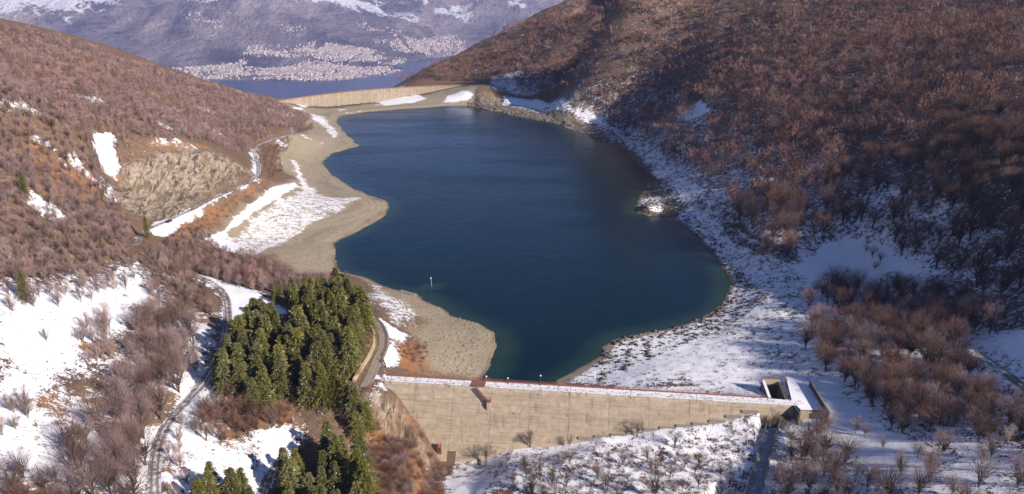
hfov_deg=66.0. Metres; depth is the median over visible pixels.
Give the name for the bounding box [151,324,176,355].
bare tree
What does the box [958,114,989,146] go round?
bare tree
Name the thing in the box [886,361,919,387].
bare tree
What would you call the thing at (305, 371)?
conifer tree
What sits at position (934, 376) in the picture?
bare tree
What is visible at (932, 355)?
bare tree
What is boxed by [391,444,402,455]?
bush
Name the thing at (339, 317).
conifer tree
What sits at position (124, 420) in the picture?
bare tree
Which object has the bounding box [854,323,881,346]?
bare tree
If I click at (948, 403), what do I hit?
bare tree
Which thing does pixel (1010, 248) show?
bare tree
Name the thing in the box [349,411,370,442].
conifer tree
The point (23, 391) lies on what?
bare tree
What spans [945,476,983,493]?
bare tree
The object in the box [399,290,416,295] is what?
landing slab
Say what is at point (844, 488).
bare tree
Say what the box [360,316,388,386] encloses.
road
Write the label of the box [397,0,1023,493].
hillside wood
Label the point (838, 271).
bare tree
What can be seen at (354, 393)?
conifer tree
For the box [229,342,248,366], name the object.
conifer tree
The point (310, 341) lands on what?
conifer tree
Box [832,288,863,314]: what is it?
bare tree
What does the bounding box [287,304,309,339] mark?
conifer tree
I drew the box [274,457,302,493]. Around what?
conifer tree
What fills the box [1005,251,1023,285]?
bare tree
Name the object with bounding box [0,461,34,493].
bare tree
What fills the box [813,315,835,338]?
bare tree
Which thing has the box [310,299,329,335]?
conifer tree
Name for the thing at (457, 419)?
dam
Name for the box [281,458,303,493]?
conifer tree
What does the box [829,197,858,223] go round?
bare tree
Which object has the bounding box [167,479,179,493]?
bare tree
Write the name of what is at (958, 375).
bare tree
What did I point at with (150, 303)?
bare tree
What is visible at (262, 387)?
conifer tree
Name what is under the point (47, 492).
bare tree
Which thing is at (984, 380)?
bare tree
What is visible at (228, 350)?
conifer tree
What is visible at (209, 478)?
conifer tree
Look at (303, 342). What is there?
conifer tree
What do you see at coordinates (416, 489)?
bush
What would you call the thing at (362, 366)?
road wall
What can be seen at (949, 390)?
bare tree
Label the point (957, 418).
bare tree
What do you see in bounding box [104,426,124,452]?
bare tree
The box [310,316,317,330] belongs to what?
conifer tree
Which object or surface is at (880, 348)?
bare tree
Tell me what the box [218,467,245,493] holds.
conifer tree
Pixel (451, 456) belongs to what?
door panel
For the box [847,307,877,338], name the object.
bare tree
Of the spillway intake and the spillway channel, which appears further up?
the spillway intake
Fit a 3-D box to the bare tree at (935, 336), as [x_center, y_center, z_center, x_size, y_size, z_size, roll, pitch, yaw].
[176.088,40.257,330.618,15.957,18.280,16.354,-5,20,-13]
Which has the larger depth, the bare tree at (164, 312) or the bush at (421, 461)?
the bare tree at (164, 312)
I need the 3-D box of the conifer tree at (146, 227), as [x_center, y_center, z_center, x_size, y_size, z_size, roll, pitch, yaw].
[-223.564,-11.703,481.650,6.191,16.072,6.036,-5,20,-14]
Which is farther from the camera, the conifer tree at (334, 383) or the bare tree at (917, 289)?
the bare tree at (917, 289)
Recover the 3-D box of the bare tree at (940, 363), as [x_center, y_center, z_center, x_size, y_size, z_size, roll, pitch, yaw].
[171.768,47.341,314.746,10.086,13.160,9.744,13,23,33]
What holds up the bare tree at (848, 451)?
on the ground at (152, 180)
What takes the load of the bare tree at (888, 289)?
on the ground at (152, 180)
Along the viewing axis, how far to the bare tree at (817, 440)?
291.19 m
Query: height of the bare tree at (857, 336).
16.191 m
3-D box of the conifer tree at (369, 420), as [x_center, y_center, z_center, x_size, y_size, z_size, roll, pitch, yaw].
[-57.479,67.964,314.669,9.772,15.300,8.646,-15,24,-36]
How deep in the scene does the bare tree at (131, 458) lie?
257.39 m
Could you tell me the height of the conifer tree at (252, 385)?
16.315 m
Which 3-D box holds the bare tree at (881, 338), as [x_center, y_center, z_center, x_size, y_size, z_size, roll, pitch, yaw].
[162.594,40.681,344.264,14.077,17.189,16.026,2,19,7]
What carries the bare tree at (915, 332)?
on the ground at (152, 180)
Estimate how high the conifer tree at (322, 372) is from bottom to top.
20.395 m
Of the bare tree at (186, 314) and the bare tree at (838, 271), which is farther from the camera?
the bare tree at (838, 271)
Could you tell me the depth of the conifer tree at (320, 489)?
264.90 m
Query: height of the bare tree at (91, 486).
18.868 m
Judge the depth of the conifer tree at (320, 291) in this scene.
377.69 m
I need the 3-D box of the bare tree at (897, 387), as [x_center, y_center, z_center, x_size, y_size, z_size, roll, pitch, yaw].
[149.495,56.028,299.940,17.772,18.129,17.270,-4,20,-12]
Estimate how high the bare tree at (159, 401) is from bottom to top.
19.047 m
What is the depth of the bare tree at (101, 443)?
256.73 m
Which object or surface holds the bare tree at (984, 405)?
on the ground at (152, 180)
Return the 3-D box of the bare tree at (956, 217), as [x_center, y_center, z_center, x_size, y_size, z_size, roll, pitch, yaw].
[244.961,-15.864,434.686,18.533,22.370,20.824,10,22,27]
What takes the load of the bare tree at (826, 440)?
on the ground at (152, 180)
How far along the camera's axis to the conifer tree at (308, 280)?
377.02 m
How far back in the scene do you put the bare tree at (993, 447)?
261.88 m
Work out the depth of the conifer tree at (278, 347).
322.16 m
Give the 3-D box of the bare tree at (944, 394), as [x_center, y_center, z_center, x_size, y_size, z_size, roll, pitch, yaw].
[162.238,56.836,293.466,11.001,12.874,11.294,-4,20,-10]
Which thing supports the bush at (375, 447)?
on the ground at (152, 180)
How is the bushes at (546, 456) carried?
on the ground at (152, 180)
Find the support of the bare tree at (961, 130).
on the ground at (152, 180)
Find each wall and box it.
[353,323,374,381]
[793,405,799,424]
[799,411,824,419]
[809,380,829,421]
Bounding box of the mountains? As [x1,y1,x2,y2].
[0,0,564,81]
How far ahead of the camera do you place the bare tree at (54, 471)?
240.24 m
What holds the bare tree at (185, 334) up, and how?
on the ground at (152, 180)
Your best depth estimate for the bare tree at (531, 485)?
282.58 m
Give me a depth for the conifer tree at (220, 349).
323.20 m
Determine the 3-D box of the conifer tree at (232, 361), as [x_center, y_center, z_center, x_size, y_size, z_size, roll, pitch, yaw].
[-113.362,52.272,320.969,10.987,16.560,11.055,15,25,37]
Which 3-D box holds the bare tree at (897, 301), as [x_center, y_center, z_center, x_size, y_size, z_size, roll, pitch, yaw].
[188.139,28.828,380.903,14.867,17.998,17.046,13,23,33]
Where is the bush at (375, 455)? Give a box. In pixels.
[368,451,380,459]
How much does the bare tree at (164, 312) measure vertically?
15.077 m
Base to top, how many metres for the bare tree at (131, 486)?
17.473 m
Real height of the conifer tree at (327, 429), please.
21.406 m
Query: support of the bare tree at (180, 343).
on the ground at (152, 180)
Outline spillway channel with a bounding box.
[745,421,780,493]
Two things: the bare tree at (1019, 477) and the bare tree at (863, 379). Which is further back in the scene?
the bare tree at (863, 379)
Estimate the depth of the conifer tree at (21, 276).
313.43 m
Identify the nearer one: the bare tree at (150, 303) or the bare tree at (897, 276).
the bare tree at (150, 303)
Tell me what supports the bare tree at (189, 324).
on the ground at (152, 180)
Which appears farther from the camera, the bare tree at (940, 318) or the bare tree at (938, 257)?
the bare tree at (938, 257)
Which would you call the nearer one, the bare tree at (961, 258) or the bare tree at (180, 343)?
the bare tree at (180, 343)
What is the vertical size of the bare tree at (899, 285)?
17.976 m
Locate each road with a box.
[133,127,292,245]
[147,275,231,493]
[256,457,288,493]
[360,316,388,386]
[972,351,1023,391]
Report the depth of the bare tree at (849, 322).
360.89 m
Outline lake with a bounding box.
[209,55,453,98]
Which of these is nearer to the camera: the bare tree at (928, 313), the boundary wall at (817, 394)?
the boundary wall at (817, 394)
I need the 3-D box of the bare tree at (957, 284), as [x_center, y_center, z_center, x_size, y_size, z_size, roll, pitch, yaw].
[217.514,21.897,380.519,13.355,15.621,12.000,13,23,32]
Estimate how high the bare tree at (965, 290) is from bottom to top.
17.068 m
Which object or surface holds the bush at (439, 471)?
on the ground at (152, 180)
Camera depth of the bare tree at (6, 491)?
227.68 m
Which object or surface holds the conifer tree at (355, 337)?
on the ground at (152, 180)
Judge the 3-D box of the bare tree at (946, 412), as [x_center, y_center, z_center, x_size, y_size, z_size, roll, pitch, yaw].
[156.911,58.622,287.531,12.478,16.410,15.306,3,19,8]
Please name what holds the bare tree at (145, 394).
on the ground at (152, 180)
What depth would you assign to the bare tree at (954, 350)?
319.27 m
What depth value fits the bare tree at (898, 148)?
509.51 m
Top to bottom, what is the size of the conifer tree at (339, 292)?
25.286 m
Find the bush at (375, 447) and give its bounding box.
[369,444,379,450]
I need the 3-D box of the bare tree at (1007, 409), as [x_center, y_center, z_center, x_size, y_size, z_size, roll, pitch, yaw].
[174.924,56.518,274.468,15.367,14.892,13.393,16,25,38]
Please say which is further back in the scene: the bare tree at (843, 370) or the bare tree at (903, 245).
the bare tree at (903, 245)
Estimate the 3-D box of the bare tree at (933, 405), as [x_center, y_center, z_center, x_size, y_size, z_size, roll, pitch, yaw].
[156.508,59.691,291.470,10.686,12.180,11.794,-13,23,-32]
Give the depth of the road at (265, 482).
283.65 m
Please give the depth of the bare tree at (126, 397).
285.66 m
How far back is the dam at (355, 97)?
1143.71 m
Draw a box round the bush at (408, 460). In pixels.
[399,455,409,462]
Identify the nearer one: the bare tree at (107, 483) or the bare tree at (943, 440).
the bare tree at (107, 483)
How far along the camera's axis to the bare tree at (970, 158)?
450.96 m
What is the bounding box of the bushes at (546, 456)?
[12,120,798,493]
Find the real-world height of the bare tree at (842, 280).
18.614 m
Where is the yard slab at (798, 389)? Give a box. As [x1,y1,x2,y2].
[785,377,822,411]
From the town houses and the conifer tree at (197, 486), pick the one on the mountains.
the town houses
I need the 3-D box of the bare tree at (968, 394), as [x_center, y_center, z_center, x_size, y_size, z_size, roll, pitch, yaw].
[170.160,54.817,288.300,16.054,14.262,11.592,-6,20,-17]
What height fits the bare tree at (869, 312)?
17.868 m
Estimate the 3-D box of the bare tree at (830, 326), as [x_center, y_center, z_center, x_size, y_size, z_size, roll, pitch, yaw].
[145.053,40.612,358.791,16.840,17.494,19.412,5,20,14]
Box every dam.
[279,84,465,105]
[382,372,804,461]
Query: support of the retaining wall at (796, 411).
on the ground at (152, 180)
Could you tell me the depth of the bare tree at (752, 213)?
531.15 m
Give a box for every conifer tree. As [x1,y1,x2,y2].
[15,270,35,304]
[17,172,33,199]
[143,216,151,238]
[190,477,207,493]
[201,470,224,493]
[203,461,221,491]
[210,352,228,390]
[211,351,236,399]
[215,347,229,379]
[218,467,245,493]
[221,334,233,357]
[224,358,238,395]
[225,345,232,359]
[228,315,252,351]
[228,319,234,340]
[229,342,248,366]
[229,360,249,402]
[233,329,250,360]
[233,467,255,493]
[235,362,249,399]
[240,313,254,341]
[242,306,255,339]
[243,377,264,416]
[244,343,250,364]
[244,486,254,493]
[246,297,258,328]
[246,333,252,345]
[246,341,274,389]
[249,309,265,351]
[249,354,274,399]
[252,364,276,414]
[253,328,271,370]
[255,297,263,320]
[257,301,272,339]
[258,313,276,360]
[263,302,283,336]
[269,309,283,348]
[269,343,297,398]
[270,355,295,403]
[272,289,279,303]
[274,447,295,493]
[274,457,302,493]
[275,335,289,357]
[276,279,283,295]
[280,322,293,365]
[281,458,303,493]
[282,489,294,493]
[283,333,300,372]
[284,287,289,304]
[284,483,294,491]
[286,282,301,319]
[286,291,302,318]
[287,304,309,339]
[288,277,294,286]
[288,327,309,381]
[290,350,304,389]
[290,447,305,485]
[295,361,322,411]
[299,315,310,359]
[299,472,315,493]
[300,276,306,288]
[300,294,313,326]
[300,329,306,357]
[301,277,317,297]
[301,354,317,398]
[302,284,316,316]
[304,337,313,359]
[307,329,320,345]
[308,292,322,323]
[309,330,340,380]
[309,341,327,380]
[309,361,330,398]
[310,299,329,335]
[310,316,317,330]
[310,365,333,415]
[312,434,331,477]
[312,484,326,493]
[314,323,324,357]
[315,465,329,493]
[316,450,329,486]
[317,280,330,296]
[317,420,344,462]
[321,288,329,309]
[324,315,342,363]
[324,333,341,372]
[325,292,338,332]
[325,433,349,491]
[326,460,347,493]
[328,267,339,282]
[328,364,342,410]
[329,275,334,289]
[329,489,341,493]
[330,276,346,299]
[332,313,343,344]
[333,327,344,360]
[334,287,350,317]
[336,301,345,325]
[336,374,353,413]
[337,324,363,377]
[337,434,350,470]
[341,305,367,349]
[342,448,380,493]
[343,278,353,303]
[343,325,363,367]
[344,434,381,488]
[345,383,364,427]
[346,295,351,305]
[346,315,368,359]
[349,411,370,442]
[350,283,355,297]
[350,480,363,493]
[352,304,367,337]
[353,458,378,493]
[354,289,383,337]
[355,284,377,326]
[359,400,378,437]
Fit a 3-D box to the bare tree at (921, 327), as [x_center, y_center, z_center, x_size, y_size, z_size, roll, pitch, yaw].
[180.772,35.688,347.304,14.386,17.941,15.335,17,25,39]
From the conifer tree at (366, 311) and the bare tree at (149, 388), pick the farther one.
the conifer tree at (366, 311)
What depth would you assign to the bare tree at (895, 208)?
470.49 m
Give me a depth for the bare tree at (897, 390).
305.86 m
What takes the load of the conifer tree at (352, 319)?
on the ground at (152, 180)
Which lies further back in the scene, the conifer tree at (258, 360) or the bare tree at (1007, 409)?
the conifer tree at (258, 360)
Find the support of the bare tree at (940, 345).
on the ground at (152, 180)
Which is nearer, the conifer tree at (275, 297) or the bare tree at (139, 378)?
the bare tree at (139, 378)
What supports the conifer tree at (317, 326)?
on the ground at (152, 180)
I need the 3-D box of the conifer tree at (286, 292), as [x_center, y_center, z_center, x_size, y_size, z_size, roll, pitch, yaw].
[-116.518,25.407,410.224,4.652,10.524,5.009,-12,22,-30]
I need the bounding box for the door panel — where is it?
[447,451,455,461]
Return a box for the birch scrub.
[0,21,349,493]
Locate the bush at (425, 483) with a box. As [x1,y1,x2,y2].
[422,478,435,487]
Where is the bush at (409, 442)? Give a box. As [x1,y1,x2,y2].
[406,440,415,448]
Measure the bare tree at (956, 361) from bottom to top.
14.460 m
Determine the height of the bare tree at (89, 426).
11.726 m
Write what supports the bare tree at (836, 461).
on the ground at (152, 180)
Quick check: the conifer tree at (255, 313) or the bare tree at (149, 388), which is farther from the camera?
the conifer tree at (255, 313)
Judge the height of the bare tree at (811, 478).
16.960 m
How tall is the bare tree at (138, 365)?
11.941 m
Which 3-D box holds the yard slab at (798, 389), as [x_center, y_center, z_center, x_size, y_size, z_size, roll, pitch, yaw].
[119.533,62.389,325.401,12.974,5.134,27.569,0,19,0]
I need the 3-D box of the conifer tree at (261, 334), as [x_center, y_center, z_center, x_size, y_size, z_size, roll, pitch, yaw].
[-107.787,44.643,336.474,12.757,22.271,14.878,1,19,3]
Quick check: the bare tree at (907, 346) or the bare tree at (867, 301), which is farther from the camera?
the bare tree at (867, 301)
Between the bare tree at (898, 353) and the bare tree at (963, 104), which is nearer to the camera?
the bare tree at (898, 353)
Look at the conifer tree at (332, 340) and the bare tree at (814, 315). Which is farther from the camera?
the bare tree at (814, 315)
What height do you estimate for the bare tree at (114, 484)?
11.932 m
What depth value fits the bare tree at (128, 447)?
260.19 m
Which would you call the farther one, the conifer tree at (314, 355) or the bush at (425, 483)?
the conifer tree at (314, 355)
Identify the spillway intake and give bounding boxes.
[760,376,787,399]
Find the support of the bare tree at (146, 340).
on the ground at (152, 180)
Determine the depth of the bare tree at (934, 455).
262.50 m
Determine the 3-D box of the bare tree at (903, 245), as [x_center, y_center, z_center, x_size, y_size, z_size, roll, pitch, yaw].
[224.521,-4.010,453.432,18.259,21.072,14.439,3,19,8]
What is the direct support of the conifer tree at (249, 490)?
on the ground at (152, 180)
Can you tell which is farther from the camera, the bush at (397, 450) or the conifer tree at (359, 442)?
the bush at (397, 450)
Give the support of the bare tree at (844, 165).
on the ground at (152, 180)
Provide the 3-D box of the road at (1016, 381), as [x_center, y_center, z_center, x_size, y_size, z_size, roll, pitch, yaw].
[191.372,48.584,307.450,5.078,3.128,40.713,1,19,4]
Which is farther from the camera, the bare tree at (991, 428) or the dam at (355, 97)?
the dam at (355, 97)
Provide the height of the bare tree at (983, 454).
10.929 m
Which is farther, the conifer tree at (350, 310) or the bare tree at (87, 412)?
the conifer tree at (350, 310)
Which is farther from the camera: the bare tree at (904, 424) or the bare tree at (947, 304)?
the bare tree at (947, 304)
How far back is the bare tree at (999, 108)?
506.53 m
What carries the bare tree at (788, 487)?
on the ground at (152, 180)
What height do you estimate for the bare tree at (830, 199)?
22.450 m
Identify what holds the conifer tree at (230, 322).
on the ground at (152, 180)
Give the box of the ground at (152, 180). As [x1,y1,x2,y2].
[0,0,1023,493]
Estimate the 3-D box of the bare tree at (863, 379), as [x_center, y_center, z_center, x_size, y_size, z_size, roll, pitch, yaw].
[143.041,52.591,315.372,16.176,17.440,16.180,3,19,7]
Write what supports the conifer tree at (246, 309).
on the ground at (152, 180)
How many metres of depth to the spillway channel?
300.19 m
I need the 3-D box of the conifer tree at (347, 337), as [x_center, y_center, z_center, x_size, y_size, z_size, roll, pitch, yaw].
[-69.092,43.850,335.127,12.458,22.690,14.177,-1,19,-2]
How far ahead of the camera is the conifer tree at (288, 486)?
266.76 m
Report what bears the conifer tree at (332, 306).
on the ground at (152, 180)
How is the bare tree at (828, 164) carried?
on the ground at (152, 180)
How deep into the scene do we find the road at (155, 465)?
300.02 m
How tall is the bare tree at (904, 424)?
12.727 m
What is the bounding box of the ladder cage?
[437,443,441,453]
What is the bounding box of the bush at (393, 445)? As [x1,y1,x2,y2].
[385,437,399,450]
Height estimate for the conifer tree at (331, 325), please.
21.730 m
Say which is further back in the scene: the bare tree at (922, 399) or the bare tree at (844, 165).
the bare tree at (844, 165)
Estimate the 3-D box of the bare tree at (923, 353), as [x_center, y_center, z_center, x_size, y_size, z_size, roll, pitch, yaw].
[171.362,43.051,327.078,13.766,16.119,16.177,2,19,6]
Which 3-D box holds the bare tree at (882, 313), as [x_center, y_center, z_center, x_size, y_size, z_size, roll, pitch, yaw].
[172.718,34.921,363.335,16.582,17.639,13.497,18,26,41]
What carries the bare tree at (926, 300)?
on the ground at (152, 180)
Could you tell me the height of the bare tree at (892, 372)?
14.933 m
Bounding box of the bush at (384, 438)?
[380,432,389,440]
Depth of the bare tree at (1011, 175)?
424.13 m
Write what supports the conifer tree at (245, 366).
on the ground at (152, 180)
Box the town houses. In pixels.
[172,11,468,80]
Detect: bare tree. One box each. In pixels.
[0,456,10,470]
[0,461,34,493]
[0,474,18,493]
[2,443,32,478]
[3,473,37,493]
[18,382,32,402]
[25,461,56,490]
[34,482,66,493]
[42,426,96,473]
[44,410,93,454]
[45,457,60,481]
[49,459,95,493]
[52,451,111,493]
[63,426,98,466]
[66,383,115,431]
[66,416,98,441]
[76,450,127,493]
[82,400,108,435]
[87,441,110,473]
[88,420,141,476]
[88,431,122,455]
[89,378,134,421]
[94,417,122,439]
[100,359,141,389]
[103,456,152,493]
[103,460,124,487]
[104,374,129,402]
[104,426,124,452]
[105,412,121,432]
[109,351,131,372]
[109,414,150,456]
[110,378,133,408]
[110,395,161,438]
[110,434,141,463]
[113,427,162,463]
[114,386,152,424]
[115,409,138,439]
[115,453,147,481]
[120,303,147,333]
[121,443,140,467]
[124,326,157,353]
[125,362,153,392]
[128,413,146,440]
[129,299,151,327]
[129,358,143,379]
[130,345,142,361]
[130,393,149,418]
[131,295,162,324]
[133,352,153,372]
[133,380,159,408]
[134,356,179,391]
[135,381,175,419]
[139,386,154,408]
[140,325,175,356]
[140,359,153,378]
[143,305,170,333]
[144,295,157,317]
[144,350,158,366]
[145,343,174,368]
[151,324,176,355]
[151,340,189,381]
[153,301,181,329]
[154,303,172,327]
[156,379,167,400]
[159,345,184,371]
[161,360,188,392]
[162,319,172,336]
[166,297,195,327]
[167,336,182,357]
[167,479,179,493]
[172,346,191,377]
[173,306,196,324]
[174,330,185,350]
[175,306,207,340]
[177,325,190,348]
[182,340,201,369]
[189,351,200,372]
[520,472,542,493]
[637,467,669,493]
[728,191,751,219]
[741,194,763,223]
[756,179,778,204]
[761,213,785,240]
[765,187,791,211]
[766,199,792,226]
[769,461,784,484]
[769,467,805,493]
[770,180,792,200]
[774,210,806,231]
[775,454,808,485]
[780,226,801,256]
[780,432,804,461]
[783,194,806,221]
[788,417,825,451]
[788,430,822,464]
[789,449,821,481]
[796,317,822,348]
[799,459,828,493]
[803,305,823,332]
[803,432,827,461]
[807,404,837,437]
[809,446,840,476]
[811,332,834,359]
[812,203,840,239]
[812,424,842,455]
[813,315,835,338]
[813,341,841,370]
[816,184,838,213]
[816,325,852,354]
[817,152,839,176]
[817,165,840,185]
[817,319,848,350]
[817,480,839,493]
[818,341,840,367]
[820,303,854,334]
[822,443,851,473]
[823,464,852,493]
[827,317,857,340]
[828,265,854,285]
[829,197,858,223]
[830,156,856,183]
[830,468,868,493]
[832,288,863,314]
[832,431,863,461]
[833,273,855,297]
[836,355,858,382]
[839,315,870,345]
[840,354,881,389]
[841,302,865,326]
[846,323,866,350]
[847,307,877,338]
[849,266,870,292]
[850,337,876,365]
[852,329,879,350]
[852,354,880,376]
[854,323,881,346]
[854,459,885,487]
[856,360,892,395]
[859,139,885,163]
[859,280,887,301]
[861,288,881,316]
[861,369,890,403]
[863,301,892,332]
[867,458,914,493]
[868,165,894,191]
[868,321,898,349]
[869,303,893,316]
[871,309,896,329]
[871,377,904,408]
[873,310,897,335]
[873,350,908,387]
[875,340,906,373]
[877,340,903,366]
[877,352,914,387]
[881,304,905,324]
[881,382,909,398]
[882,302,910,327]
[882,344,912,368]
[882,403,902,429]
[883,283,908,306]
[883,360,902,388]
[885,193,912,223]
[885,267,910,286]
[886,140,910,169]
[886,305,908,327]
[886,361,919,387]
[887,320,911,347]
[887,375,924,403]
[888,292,913,313]
[890,273,916,296]
[890,391,917,414]
[890,404,922,432]
[891,327,909,354]
[891,448,911,474]
[892,228,919,255]
[892,325,928,357]
[892,398,922,422]
[895,144,923,176]
[895,311,929,343]
[895,385,922,406]
[899,378,947,419]
[903,278,930,296]
[903,295,930,324]
[903,356,936,382]
[906,318,932,347]
[907,336,938,366]
[907,370,940,399]
[908,462,946,493]
[909,290,939,314]
[909,302,930,320]
[909,311,937,344]
[912,306,941,325]
[912,323,950,359]
[912,400,948,431]
[918,359,949,394]
[918,375,961,405]
[922,396,944,416]
[922,450,942,481]
[923,170,952,199]
[924,241,956,268]
[924,269,957,292]
[924,298,960,326]
[924,333,950,371]
[924,448,945,468]
[925,277,950,301]
[925,386,955,425]
[926,317,953,339]
[927,334,954,358]
[930,306,956,336]
[930,426,962,454]
[931,107,961,133]
[931,359,961,392]
[932,317,972,347]
[932,353,954,378]
[934,297,960,320]
[935,356,962,383]
[936,338,969,363]
[936,377,962,398]
[936,394,962,423]
[937,385,964,407]
[939,206,973,236]
[942,180,964,210]
[942,369,967,399]
[943,471,961,493]
[944,214,977,248]
[945,394,967,419]
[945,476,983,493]
[947,404,965,425]
[948,119,971,147]
[948,349,972,372]
[948,367,966,385]
[949,243,972,270]
[950,281,975,301]
[951,93,975,119]
[952,279,976,305]
[956,205,991,240]
[956,290,984,325]
[956,347,988,377]
[957,303,988,333]
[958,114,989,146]
[958,149,985,176]
[958,380,990,410]
[961,384,982,408]
[962,157,1000,188]
[963,247,1002,286]
[963,364,1003,400]
[964,399,993,430]
[965,453,1004,486]
[968,115,995,140]
[968,389,1008,422]
[968,412,995,442]
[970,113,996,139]
[970,367,1001,393]
[971,288,999,319]
[974,441,993,462]
[976,205,1004,233]
[977,124,1005,151]
[978,412,1006,438]
[979,370,1002,388]
[980,294,1018,327]
[980,301,1011,334]
[981,431,1008,458]
[984,236,1012,260]
[986,264,1023,297]
[991,92,1011,118]
[992,138,1017,170]
[992,389,1023,425]
[994,117,1023,153]
[994,222,1023,261]
[999,163,1023,192]
[1001,261,1023,288]
[1004,171,1023,200]
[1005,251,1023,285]
[1005,400,1023,426]
[1008,405,1023,437]
[1008,461,1023,487]
[1012,110,1023,143]
[1012,385,1023,404]
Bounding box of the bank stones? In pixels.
[239,95,767,381]
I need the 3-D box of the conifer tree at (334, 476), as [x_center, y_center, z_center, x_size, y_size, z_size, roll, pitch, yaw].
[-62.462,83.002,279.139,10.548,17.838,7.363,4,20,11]
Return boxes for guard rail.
[373,314,387,356]
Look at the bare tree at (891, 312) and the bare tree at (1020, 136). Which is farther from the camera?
the bare tree at (1020, 136)
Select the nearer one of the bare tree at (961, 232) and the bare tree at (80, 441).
the bare tree at (80, 441)
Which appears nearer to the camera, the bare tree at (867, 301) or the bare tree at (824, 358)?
the bare tree at (824, 358)
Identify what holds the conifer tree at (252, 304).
on the ground at (152, 180)
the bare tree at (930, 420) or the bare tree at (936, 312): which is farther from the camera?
the bare tree at (936, 312)
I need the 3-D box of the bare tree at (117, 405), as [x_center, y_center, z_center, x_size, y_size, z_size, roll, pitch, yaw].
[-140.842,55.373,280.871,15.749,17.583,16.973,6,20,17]
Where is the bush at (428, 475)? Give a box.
[423,470,432,480]
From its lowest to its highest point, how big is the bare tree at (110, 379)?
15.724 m
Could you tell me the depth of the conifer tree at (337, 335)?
340.84 m
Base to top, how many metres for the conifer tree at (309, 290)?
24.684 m
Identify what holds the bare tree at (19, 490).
on the ground at (152, 180)
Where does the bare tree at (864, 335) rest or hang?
on the ground at (152, 180)
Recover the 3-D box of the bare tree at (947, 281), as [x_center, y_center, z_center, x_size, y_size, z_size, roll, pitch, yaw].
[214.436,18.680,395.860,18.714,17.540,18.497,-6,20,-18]
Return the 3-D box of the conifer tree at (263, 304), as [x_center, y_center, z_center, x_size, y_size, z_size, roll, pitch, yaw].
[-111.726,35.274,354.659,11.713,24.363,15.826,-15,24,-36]
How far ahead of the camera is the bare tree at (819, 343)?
353.00 m
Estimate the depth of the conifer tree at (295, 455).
282.86 m
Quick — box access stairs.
[470,377,490,409]
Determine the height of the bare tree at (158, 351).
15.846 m
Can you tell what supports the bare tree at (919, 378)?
on the ground at (152, 180)
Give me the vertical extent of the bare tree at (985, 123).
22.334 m
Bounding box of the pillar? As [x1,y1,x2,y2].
[374,375,381,379]
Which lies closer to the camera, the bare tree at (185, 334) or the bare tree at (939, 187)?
the bare tree at (185, 334)
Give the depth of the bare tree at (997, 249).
396.12 m
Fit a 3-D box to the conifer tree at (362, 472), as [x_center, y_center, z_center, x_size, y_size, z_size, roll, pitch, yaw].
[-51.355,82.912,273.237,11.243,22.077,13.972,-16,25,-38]
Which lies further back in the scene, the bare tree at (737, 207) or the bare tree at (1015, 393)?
the bare tree at (737, 207)
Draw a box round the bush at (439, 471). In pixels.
[433,467,447,476]
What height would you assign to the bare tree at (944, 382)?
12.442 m
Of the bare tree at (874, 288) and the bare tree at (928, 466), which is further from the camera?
the bare tree at (874, 288)
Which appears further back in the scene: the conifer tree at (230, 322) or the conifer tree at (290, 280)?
the conifer tree at (290, 280)
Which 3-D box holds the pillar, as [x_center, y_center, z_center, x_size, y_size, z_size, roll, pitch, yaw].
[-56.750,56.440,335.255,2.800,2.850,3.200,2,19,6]
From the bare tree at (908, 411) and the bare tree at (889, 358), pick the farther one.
the bare tree at (889, 358)
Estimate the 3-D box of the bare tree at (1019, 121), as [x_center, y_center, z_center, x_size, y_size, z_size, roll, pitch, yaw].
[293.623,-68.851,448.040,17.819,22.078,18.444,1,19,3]
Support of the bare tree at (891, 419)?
on the ground at (152, 180)
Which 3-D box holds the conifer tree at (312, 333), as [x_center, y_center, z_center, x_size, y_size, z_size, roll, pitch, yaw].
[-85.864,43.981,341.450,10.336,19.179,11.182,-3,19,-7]
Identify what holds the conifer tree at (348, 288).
on the ground at (152, 180)
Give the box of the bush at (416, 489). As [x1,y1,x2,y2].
[402,482,418,493]
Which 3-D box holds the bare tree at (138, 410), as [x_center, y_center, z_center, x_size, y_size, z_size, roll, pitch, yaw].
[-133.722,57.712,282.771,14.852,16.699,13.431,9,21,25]
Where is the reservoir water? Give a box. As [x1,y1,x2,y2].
[323,104,732,383]
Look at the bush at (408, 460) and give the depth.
303.03 m
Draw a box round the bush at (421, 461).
[416,458,423,467]
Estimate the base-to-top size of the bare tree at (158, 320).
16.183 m
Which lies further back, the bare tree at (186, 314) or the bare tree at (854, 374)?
the bare tree at (186, 314)
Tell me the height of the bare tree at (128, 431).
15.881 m
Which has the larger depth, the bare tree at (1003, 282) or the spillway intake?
the bare tree at (1003, 282)
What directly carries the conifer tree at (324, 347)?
on the ground at (152, 180)
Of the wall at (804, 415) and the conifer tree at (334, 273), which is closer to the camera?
the wall at (804, 415)
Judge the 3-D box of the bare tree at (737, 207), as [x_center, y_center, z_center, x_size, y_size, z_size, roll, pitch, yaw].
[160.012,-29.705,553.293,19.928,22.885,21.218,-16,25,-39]
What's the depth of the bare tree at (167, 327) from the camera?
347.27 m

